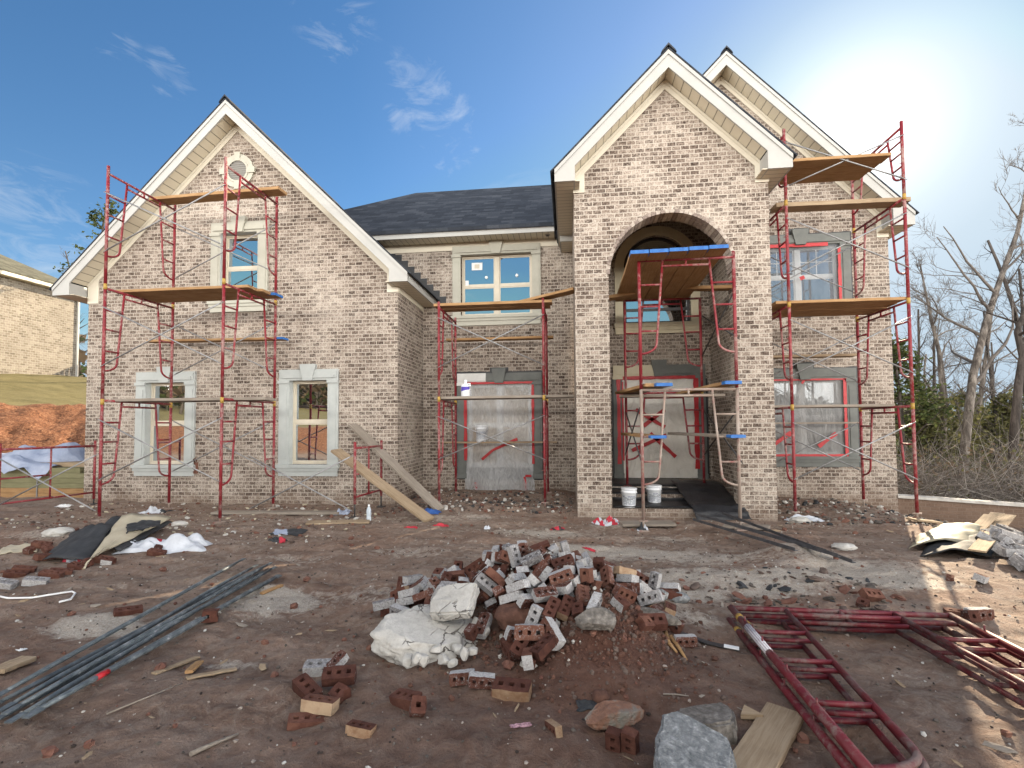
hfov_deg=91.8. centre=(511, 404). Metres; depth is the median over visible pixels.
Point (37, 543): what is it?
brick
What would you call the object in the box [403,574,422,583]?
brick
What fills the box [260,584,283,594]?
board
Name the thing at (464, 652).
mortar chunk
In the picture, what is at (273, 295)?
plank
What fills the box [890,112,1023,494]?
bare tree
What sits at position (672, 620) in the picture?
stone
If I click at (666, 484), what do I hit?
porch floor
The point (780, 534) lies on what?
steel bar
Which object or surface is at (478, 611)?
dirt clods
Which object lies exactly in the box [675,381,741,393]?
plank
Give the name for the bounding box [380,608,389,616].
brick
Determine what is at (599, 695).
clay clod
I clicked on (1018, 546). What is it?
brick
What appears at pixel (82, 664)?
brace pipe
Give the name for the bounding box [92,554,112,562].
brick
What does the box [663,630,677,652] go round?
stick
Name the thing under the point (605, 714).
stone
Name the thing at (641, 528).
litter rag
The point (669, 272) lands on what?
plank
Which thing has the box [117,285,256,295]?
plank
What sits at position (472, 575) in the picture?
brick
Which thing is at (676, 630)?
brick
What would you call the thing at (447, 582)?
brick
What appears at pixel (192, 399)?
plank
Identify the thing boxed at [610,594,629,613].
brick
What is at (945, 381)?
bare tree
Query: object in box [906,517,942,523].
board
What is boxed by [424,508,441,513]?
litter rag
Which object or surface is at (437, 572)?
brick
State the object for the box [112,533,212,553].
wrap sheet
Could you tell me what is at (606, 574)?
brick
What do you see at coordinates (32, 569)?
brick
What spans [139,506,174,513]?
wrap sheet
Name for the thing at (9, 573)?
brick
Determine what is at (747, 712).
wood offcut
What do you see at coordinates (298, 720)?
brick
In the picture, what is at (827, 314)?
plank
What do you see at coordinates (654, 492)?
bucket
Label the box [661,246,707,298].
plank
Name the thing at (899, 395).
evergreen tree
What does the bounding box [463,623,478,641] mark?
brick
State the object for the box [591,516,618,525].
litter bag
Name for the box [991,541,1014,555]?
brick
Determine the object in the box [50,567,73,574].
brick
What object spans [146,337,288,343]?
plank
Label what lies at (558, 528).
litter bag
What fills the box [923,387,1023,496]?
evergreen tree
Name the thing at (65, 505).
litter paper
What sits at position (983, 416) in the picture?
evergreen tree
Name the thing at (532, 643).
brick
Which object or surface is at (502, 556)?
brick
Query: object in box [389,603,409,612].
brick
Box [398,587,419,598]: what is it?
brick
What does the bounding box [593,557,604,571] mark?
brick
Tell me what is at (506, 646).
brick
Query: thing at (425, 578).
brick
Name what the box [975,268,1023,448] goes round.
bare tree
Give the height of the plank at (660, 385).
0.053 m
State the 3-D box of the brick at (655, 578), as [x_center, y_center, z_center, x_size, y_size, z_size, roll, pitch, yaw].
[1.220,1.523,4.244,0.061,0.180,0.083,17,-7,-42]
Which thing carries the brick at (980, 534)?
on the brick at (988, 538)
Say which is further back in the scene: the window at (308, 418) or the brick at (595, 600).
the window at (308, 418)
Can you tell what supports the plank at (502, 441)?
on the scaffold tower at (545, 416)
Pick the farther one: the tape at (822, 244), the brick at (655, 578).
the tape at (822, 244)
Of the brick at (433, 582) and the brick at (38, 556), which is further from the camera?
the brick at (38, 556)
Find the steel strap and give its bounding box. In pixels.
[680,631,739,650]
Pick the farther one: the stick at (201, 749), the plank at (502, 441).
the plank at (502, 441)
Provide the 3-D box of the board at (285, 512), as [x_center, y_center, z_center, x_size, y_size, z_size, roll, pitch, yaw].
[-4.318,1.980,9.117,2.348,0.044,0.224,0,-2,2]
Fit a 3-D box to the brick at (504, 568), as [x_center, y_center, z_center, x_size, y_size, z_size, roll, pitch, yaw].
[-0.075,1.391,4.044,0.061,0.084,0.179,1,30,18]
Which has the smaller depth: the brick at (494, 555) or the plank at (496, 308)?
the brick at (494, 555)
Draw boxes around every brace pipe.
[0,558,245,696]
[0,564,258,711]
[0,565,263,703]
[0,566,276,719]
[1,562,272,714]
[4,571,263,723]
[21,575,281,718]
[29,574,280,712]
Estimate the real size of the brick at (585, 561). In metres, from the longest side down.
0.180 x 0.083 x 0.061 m
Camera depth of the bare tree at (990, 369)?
18.47 m
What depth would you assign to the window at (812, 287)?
10.87 m
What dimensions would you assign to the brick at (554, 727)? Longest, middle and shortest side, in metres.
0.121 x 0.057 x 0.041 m
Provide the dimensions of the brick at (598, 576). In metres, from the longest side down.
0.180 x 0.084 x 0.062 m
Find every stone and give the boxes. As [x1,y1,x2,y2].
[574,607,615,630]
[585,700,643,729]
[640,606,681,625]
[653,711,736,767]
[659,589,668,599]
[669,592,689,603]
[677,702,737,745]
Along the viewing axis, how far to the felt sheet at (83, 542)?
6.18 m
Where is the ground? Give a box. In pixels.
[0,374,1023,767]
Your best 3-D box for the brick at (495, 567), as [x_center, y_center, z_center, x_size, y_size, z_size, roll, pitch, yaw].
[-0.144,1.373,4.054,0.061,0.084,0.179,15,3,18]
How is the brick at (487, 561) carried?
on the brick
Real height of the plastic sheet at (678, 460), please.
2.280 m
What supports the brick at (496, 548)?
on the brick
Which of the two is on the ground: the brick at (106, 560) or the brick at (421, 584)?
the brick at (106, 560)
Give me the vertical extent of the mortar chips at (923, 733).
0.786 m
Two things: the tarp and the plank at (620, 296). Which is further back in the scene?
the tarp
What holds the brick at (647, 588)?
on the brick
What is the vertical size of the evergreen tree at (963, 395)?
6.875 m
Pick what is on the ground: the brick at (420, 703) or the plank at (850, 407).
the brick at (420, 703)
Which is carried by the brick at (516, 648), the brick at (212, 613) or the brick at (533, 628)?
the brick at (533, 628)
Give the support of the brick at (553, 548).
on the heap fines
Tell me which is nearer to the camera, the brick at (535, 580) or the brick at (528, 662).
the brick at (528, 662)
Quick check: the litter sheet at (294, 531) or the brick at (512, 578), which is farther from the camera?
the litter sheet at (294, 531)
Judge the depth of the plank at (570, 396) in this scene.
10.04 m
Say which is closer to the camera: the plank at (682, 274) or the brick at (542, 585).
the brick at (542, 585)
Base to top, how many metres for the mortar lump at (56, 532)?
0.122 m
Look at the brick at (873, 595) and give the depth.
4.38 m
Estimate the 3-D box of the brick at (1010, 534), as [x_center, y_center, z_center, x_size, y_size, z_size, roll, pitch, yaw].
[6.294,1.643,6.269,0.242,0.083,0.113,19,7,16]
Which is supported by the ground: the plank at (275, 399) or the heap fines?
the heap fines
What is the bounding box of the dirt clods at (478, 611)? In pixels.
[0,493,1023,767]
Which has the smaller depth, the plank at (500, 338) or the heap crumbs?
the heap crumbs
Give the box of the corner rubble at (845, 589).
[676,567,915,611]
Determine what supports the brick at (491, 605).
on the ground
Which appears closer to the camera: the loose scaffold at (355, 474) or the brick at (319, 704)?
the brick at (319, 704)
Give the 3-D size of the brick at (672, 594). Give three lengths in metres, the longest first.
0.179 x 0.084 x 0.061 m
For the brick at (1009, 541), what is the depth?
5.69 m
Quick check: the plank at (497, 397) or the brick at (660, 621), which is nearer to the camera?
the brick at (660, 621)
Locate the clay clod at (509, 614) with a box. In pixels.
[494,602,533,630]
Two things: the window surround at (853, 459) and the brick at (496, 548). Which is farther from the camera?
the window surround at (853, 459)
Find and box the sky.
[0,0,1023,440]
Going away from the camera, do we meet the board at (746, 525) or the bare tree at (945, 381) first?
the board at (746, 525)
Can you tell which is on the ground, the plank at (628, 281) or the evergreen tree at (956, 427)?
the evergreen tree at (956, 427)
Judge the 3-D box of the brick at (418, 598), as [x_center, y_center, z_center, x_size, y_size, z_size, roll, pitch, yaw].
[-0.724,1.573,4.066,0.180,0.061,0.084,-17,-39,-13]
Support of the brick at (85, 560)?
on the ground
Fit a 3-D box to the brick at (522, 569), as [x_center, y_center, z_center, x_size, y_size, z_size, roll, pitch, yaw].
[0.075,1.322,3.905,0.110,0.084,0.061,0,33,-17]
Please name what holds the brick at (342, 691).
on the ground
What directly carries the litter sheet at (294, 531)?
on the ground
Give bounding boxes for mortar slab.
[429,583,479,620]
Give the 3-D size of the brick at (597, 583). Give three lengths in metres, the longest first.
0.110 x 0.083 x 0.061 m
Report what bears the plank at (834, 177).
on the scaffold tower at (857, 318)
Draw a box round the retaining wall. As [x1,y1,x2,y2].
[898,494,1023,527]
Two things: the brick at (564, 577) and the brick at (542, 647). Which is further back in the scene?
the brick at (564, 577)
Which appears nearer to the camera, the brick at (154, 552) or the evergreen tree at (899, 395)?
the brick at (154, 552)
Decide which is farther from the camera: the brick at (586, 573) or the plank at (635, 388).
the plank at (635, 388)
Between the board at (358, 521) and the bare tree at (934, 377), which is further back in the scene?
the bare tree at (934, 377)
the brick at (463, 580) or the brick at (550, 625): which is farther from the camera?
the brick at (463, 580)
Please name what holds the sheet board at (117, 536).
on the felt sheet at (113, 520)
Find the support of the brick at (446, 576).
on the brick
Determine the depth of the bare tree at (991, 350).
25.83 m
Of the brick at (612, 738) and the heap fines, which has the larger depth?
the heap fines
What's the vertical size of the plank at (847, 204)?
0.079 m
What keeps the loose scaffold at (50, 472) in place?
on the ground
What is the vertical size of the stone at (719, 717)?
0.194 m
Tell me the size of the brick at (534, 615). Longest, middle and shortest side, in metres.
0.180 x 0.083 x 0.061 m
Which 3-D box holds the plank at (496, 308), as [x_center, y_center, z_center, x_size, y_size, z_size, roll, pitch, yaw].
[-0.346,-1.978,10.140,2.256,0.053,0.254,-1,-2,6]
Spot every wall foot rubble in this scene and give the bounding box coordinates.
[383,488,573,513]
[777,496,948,527]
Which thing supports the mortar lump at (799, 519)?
on the ground
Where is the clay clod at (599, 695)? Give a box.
[592,689,610,702]
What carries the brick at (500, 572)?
on the brick
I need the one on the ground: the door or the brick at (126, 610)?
the brick at (126, 610)
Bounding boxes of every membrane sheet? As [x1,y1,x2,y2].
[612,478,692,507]
[670,479,751,520]
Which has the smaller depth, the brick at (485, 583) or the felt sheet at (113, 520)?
the brick at (485, 583)
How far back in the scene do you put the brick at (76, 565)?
5.62 m
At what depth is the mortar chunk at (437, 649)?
3.34 m
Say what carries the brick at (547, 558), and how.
on the brick
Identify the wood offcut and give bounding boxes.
[741,705,763,718]
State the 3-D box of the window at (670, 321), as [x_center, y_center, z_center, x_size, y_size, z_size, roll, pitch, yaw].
[3.248,-2.800,11.157,1.910,2.425,0.260,-1,-2,6]
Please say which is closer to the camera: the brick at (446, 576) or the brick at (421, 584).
the brick at (446, 576)
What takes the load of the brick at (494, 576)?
on the brick at (485, 583)
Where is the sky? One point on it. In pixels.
(374, 100)
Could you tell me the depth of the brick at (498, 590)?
3.65 m
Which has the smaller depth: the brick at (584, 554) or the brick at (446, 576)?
the brick at (446, 576)
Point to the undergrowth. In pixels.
(932, 485)
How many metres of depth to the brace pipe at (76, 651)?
3.63 m
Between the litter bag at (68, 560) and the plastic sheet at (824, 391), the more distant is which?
the plastic sheet at (824, 391)
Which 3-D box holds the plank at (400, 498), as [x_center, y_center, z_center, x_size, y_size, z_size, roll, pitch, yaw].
[-2.362,1.396,8.857,2.487,0.054,0.244,29,15,26]
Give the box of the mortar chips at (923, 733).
[9,497,1018,767]
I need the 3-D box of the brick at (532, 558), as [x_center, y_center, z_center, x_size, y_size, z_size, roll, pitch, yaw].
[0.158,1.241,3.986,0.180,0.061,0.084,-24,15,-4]
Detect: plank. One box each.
[111,397,272,401]
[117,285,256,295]
[135,398,277,402]
[137,289,270,299]
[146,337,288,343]
[149,186,286,205]
[149,292,282,302]
[331,449,433,521]
[348,423,444,510]
[433,299,551,308]
[434,395,567,399]
[440,305,550,311]
[441,441,556,442]
[446,336,552,341]
[459,395,573,399]
[522,287,573,299]
[609,293,634,300]
[615,249,648,301]
[615,383,653,393]
[619,394,724,397]
[621,432,666,438]
[623,383,672,394]
[630,248,668,299]
[644,247,687,298]
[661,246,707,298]
[668,432,745,437]
[674,244,728,297]
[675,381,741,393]
[686,285,731,290]
[770,197,910,212]
[772,297,905,307]
[772,303,896,310]
[772,308,885,314]
[772,312,874,317]
[773,353,856,358]
[775,404,894,407]
[775,422,865,423]
[780,172,867,184]
[787,164,878,176]
[792,153,890,168]
[826,407,874,407]
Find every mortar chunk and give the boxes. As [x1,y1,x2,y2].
[403,653,411,667]
[412,652,420,664]
[418,653,428,667]
[429,644,442,654]
[438,653,449,664]
[447,658,457,667]
[451,643,463,654]
[460,647,468,660]
[467,646,477,655]
[471,616,478,623]
[485,627,489,635]
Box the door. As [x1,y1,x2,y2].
[612,360,709,478]
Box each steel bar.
[693,518,797,550]
[696,513,840,556]
[716,518,825,549]
[722,512,855,562]
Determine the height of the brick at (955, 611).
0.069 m
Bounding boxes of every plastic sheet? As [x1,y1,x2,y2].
[464,381,534,490]
[616,375,699,477]
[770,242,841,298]
[774,378,848,455]
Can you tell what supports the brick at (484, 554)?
on the brick
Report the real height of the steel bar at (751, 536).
0.102 m
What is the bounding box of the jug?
[461,380,470,395]
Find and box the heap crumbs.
[332,584,736,705]
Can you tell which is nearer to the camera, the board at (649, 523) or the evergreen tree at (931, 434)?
the board at (649, 523)
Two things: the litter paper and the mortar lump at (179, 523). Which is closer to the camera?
the mortar lump at (179, 523)
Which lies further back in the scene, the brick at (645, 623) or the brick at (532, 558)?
the brick at (532, 558)
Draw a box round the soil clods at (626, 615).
[498,586,750,711]
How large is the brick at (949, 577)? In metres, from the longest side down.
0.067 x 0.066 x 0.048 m
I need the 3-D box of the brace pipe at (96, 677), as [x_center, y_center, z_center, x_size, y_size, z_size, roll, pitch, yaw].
[-2.515,1.732,3.946,0.040,0.076,2.670,-1,-2,2]
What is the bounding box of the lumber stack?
[0,461,83,497]
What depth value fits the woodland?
46.96 m
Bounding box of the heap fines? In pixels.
[377,545,664,674]
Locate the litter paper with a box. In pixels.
[55,504,70,506]
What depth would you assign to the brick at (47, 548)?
6.29 m
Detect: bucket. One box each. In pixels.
[475,425,487,441]
[621,487,636,507]
[646,484,661,502]
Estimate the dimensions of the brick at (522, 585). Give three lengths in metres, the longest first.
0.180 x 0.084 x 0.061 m
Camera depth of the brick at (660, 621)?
3.44 m
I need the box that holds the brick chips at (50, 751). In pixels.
[0,497,1015,757]
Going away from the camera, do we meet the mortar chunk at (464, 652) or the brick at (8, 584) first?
the mortar chunk at (464, 652)
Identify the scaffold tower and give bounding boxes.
[91,157,278,523]
[436,298,551,507]
[623,251,746,531]
[769,120,921,521]
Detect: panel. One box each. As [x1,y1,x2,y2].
[909,522,981,548]
[920,533,993,556]
[968,514,1015,552]
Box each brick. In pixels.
[0,577,18,589]
[2,569,29,577]
[11,565,37,572]
[21,576,50,586]
[22,546,35,554]
[30,540,52,548]
[32,553,54,560]
[38,569,64,578]
[41,543,53,552]
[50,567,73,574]
[67,561,89,569]
[80,557,93,565]
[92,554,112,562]
[100,556,116,564]
[113,604,142,616]
[146,547,166,556]
[154,544,162,548]
[201,608,219,622]
[286,712,324,730]
[292,672,322,698]
[300,693,339,715]
[302,658,334,676]
[321,664,356,686]
[322,650,348,669]
[327,682,350,704]
[345,719,376,738]
[372,597,394,610]
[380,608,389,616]
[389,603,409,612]
[389,688,422,710]
[390,586,408,599]
[396,576,403,588]
[396,596,413,605]
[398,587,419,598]
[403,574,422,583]
[409,578,426,590]
[409,695,426,716]
[411,576,428,585]
[412,588,433,605]
[424,596,431,601]
[427,576,439,590]
[431,584,446,599]
[432,567,443,576]
[440,571,451,581]
[440,581,456,584]
[447,565,460,570]
[447,570,464,581]
[449,668,474,686]
[454,561,462,569]
[457,577,468,582]
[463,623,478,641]
[464,557,482,574]
[468,671,494,689]
[469,572,477,582]
[472,565,488,582]
[474,572,496,596]
[476,590,489,604]
[476,612,492,638]
[478,558,493,570]
[482,550,491,560]
[484,566,505,585]
[484,597,499,612]
[485,552,495,563]
[490,569,504,581]
[491,551,501,563]
[491,564,500,570]
[492,545,499,551]
[492,584,505,602]
[492,676,531,701]
[497,550,510,566]
[499,591,523,604]
[500,564,509,577]
[500,637,517,660]
[502,544,514,550]
[503,625,520,642]
[505,573,526,584]
[505,579,530,593]
[506,544,520,567]
[509,630,530,659]
[514,566,529,576]
[514,624,544,640]
[516,593,540,608]
[517,540,527,556]
[520,549,543,567]
[521,647,535,670]
[524,604,543,630]
[526,573,541,587]
[526,583,535,593]
[527,641,537,646]
[529,540,549,549]
[529,633,555,660]
[531,553,552,570]
[531,585,557,602]
[532,559,549,576]
[535,546,546,555]
[536,618,559,633]
[537,583,547,603]
[538,566,552,583]
[539,616,565,650]
[541,596,560,619]
[545,719,562,737]
[547,545,558,556]
[548,566,573,585]
[550,581,573,594]
[551,553,574,568]
[556,594,574,620]
[557,552,564,556]
[559,540,570,554]
[560,574,580,586]
[563,565,575,573]
[563,590,574,596]
[571,550,580,555]
[572,601,585,620]
[575,584,589,605]
[576,556,589,565]
[576,562,583,575]
[579,567,593,582]
[581,551,592,563]
[586,579,602,590]
[586,591,601,608]
[592,567,596,577]
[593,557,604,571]
[594,572,600,580]
[600,564,614,587]
[604,560,615,569]
[605,725,621,752]
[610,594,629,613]
[612,583,637,603]
[612,585,636,592]
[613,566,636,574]
[616,574,638,582]
[621,725,639,754]
[622,582,643,594]
[634,569,648,583]
[635,615,655,631]
[637,589,663,606]
[637,613,667,630]
[639,579,652,592]
[648,571,661,589]
[650,603,663,610]
[660,582,680,591]
[660,588,682,598]
[662,610,684,633]
[663,601,675,615]
[674,634,697,646]
[856,597,869,607]
[858,588,885,601]
[943,607,962,617]
[946,574,954,580]
[960,610,981,622]
[963,607,994,620]
[972,573,989,583]
[975,531,992,538]
[981,537,998,546]
[989,529,1003,535]
[991,532,1019,543]
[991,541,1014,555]
[995,523,1022,534]
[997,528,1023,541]
[1000,538,1014,544]
[1002,548,1023,556]
[1008,551,1023,569]
[1010,561,1023,571]
[1014,543,1023,548]
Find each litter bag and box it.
[62,559,79,562]
[335,508,349,515]
[550,526,564,529]
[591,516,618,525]
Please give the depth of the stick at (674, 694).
2.82 m
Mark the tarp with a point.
(29, 461)
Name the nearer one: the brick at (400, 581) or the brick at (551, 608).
the brick at (551, 608)
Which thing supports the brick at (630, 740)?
on the ground
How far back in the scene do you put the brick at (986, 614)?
4.01 m
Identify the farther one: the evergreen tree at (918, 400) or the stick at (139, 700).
the evergreen tree at (918, 400)
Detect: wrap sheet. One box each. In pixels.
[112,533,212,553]
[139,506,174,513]
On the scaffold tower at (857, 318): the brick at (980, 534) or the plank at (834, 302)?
the plank at (834, 302)
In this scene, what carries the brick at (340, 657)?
on the ground
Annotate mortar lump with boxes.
[41,527,74,536]
[171,521,188,525]
[370,604,477,668]
[789,516,810,522]
[831,543,857,550]
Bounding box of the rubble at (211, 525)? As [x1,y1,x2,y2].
[0,501,383,542]
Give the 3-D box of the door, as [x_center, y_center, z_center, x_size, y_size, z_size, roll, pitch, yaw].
[3.271,0.318,10.979,2.070,2.622,0.160,-1,-2,6]
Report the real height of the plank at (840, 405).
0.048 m
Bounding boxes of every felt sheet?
[38,523,111,561]
[105,514,171,551]
[126,520,160,533]
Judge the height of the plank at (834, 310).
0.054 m
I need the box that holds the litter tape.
[433,523,447,526]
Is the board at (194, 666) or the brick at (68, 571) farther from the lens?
the brick at (68, 571)
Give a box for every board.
[0,543,37,554]
[0,656,36,673]
[83,513,170,568]
[151,656,200,674]
[185,660,203,673]
[186,667,236,679]
[210,510,342,514]
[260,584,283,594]
[305,519,369,524]
[619,520,676,526]
[723,523,770,529]
[733,702,803,767]
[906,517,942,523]
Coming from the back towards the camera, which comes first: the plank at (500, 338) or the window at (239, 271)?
the plank at (500, 338)
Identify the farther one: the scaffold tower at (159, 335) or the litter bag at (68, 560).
the scaffold tower at (159, 335)
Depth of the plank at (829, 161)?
8.59 m
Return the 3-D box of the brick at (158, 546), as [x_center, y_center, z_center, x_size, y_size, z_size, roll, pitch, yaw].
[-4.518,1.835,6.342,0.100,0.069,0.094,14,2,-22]
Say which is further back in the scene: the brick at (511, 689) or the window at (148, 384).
the window at (148, 384)
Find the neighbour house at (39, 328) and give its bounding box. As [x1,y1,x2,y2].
[0,254,79,376]
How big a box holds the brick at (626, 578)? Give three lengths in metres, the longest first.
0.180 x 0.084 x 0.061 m
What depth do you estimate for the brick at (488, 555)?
4.20 m
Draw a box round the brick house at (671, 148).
[49,42,919,520]
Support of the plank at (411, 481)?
on the ground
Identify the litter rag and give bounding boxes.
[268,537,287,542]
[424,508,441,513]
[576,699,597,711]
[636,522,647,530]
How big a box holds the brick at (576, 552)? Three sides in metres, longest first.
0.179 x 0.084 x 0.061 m
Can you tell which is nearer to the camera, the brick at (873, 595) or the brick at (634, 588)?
the brick at (634, 588)
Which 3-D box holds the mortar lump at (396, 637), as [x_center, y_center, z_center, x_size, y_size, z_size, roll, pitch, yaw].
[-0.622,1.677,3.596,0.799,0.201,0.622,8,10,-13]
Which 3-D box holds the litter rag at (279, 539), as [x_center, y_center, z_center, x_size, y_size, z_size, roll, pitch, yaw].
[-3.282,1.889,6.967,0.254,0.078,0.139,-1,-2,6]
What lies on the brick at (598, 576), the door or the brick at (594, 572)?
the brick at (594, 572)
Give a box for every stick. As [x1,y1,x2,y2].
[106,683,181,714]
[189,733,238,756]
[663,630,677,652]
[663,693,688,695]
[669,635,687,659]
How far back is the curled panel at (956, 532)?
6.45 m
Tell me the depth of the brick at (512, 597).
3.61 m
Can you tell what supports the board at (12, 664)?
on the ground
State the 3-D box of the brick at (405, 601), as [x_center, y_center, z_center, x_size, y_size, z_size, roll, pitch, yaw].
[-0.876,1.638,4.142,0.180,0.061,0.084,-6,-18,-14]
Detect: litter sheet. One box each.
[269,528,307,535]
[784,514,823,521]
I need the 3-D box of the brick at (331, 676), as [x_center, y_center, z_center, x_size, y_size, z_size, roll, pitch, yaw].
[-1.070,1.679,3.075,0.202,0.069,0.095,0,23,-9]
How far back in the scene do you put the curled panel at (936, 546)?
6.02 m
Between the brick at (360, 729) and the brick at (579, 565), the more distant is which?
the brick at (579, 565)
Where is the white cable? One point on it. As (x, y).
(74, 593)
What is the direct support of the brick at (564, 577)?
on the brick at (564, 588)
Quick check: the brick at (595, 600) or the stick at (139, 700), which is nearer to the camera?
the stick at (139, 700)
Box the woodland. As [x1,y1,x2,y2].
[78,319,1023,473]
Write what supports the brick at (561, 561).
on the brick
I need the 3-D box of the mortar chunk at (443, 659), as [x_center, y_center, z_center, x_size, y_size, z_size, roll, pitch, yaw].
[-0.442,1.677,3.275,0.076,0.066,0.103,20,-29,-35]
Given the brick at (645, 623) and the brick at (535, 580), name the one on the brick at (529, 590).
the brick at (535, 580)
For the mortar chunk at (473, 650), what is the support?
on the ground
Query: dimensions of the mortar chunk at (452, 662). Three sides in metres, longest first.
0.076 x 0.064 x 0.042 m
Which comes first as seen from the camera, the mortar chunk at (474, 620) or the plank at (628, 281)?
the mortar chunk at (474, 620)
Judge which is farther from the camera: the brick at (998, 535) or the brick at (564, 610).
the brick at (998, 535)
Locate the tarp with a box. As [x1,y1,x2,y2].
[1,442,84,478]
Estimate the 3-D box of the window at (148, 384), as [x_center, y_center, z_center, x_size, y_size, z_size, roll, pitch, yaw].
[-7.455,0.359,10.773,1.450,2.340,0.350,-1,-2,6]
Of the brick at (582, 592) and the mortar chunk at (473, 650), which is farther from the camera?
the brick at (582, 592)
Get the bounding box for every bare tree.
[60,251,87,376]
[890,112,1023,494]
[891,247,1017,491]
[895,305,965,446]
[897,354,961,460]
[908,324,986,447]
[930,353,956,477]
[938,312,1023,477]
[940,248,1023,501]
[942,278,1023,493]
[963,342,1023,461]
[975,240,1023,418]
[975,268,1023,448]
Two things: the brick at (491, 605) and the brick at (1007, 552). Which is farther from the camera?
the brick at (1007, 552)
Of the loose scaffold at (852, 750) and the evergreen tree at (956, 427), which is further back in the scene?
the evergreen tree at (956, 427)
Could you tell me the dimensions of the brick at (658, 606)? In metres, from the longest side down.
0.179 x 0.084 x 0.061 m
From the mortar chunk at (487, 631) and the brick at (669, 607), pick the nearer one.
the mortar chunk at (487, 631)
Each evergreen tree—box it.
[53,197,119,304]
[892,333,970,494]
[894,375,949,477]
[895,388,1008,487]
[895,398,983,494]
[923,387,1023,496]
[945,390,1022,493]
[961,397,1006,495]
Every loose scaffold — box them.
[0,441,97,519]
[248,440,385,517]
[726,617,1023,767]
[728,605,1023,767]
[740,612,1023,767]
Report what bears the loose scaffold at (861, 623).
on the loose scaffold at (829, 744)
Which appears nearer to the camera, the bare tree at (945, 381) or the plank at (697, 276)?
the plank at (697, 276)
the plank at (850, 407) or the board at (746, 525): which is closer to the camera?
the board at (746, 525)
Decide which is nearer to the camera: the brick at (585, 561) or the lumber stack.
the brick at (585, 561)
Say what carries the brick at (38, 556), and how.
on the ground
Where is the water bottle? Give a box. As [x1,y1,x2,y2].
[366,504,370,520]
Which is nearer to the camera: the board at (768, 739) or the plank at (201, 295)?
the board at (768, 739)
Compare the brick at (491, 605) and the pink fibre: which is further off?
the brick at (491, 605)
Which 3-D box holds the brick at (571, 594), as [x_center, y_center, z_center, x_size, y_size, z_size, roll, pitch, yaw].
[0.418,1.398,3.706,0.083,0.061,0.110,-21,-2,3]
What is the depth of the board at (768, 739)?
2.45 m
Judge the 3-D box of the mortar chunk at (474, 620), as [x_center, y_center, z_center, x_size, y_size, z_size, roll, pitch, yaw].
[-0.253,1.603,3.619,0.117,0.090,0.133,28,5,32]
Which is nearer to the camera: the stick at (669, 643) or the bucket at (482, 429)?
the stick at (669, 643)
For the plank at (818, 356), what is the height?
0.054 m
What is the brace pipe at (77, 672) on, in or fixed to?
on the brace pipe at (68, 686)
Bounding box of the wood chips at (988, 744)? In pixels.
[8,498,1018,766]
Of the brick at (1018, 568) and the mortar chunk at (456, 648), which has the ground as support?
the brick at (1018, 568)
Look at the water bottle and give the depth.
8.34 m
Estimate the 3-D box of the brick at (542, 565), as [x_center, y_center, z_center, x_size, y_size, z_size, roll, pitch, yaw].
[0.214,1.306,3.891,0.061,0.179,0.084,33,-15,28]
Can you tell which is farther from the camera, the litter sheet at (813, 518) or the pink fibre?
the litter sheet at (813, 518)
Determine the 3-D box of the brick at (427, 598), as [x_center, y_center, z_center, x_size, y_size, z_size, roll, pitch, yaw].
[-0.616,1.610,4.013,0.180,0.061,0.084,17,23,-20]
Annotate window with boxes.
[130,367,196,475]
[207,216,269,312]
[275,364,339,475]
[451,240,541,325]
[457,367,543,479]
[614,226,702,334]
[770,228,853,317]
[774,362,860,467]
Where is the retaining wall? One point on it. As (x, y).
(955, 510)
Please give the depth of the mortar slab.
3.62 m
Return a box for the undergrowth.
[896,403,1023,502]
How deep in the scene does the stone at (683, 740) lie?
2.24 m
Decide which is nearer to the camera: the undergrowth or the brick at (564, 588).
the brick at (564, 588)
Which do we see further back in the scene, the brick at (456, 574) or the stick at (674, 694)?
the brick at (456, 574)
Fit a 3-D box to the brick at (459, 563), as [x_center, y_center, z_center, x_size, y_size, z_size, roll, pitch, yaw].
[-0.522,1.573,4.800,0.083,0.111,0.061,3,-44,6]
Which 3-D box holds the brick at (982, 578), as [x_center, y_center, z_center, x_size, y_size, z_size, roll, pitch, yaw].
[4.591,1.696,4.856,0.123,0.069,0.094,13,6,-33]
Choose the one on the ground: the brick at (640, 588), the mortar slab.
the brick at (640, 588)
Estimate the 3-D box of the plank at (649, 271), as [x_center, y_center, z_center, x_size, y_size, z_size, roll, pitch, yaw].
[2.370,-2.225,8.762,0.275,0.059,2.643,-1,-4,7]
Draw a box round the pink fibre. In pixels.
[510,722,531,727]
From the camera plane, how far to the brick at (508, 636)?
3.33 m
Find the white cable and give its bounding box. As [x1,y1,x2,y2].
[0,591,75,602]
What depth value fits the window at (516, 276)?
11.92 m
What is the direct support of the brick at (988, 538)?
on the ground
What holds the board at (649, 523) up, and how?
on the ground
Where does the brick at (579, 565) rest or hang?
on the brick
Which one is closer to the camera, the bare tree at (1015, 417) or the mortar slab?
the mortar slab
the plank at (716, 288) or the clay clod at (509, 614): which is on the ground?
the clay clod at (509, 614)
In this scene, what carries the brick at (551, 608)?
on the brick at (556, 622)
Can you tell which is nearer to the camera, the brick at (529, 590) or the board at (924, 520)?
the brick at (529, 590)

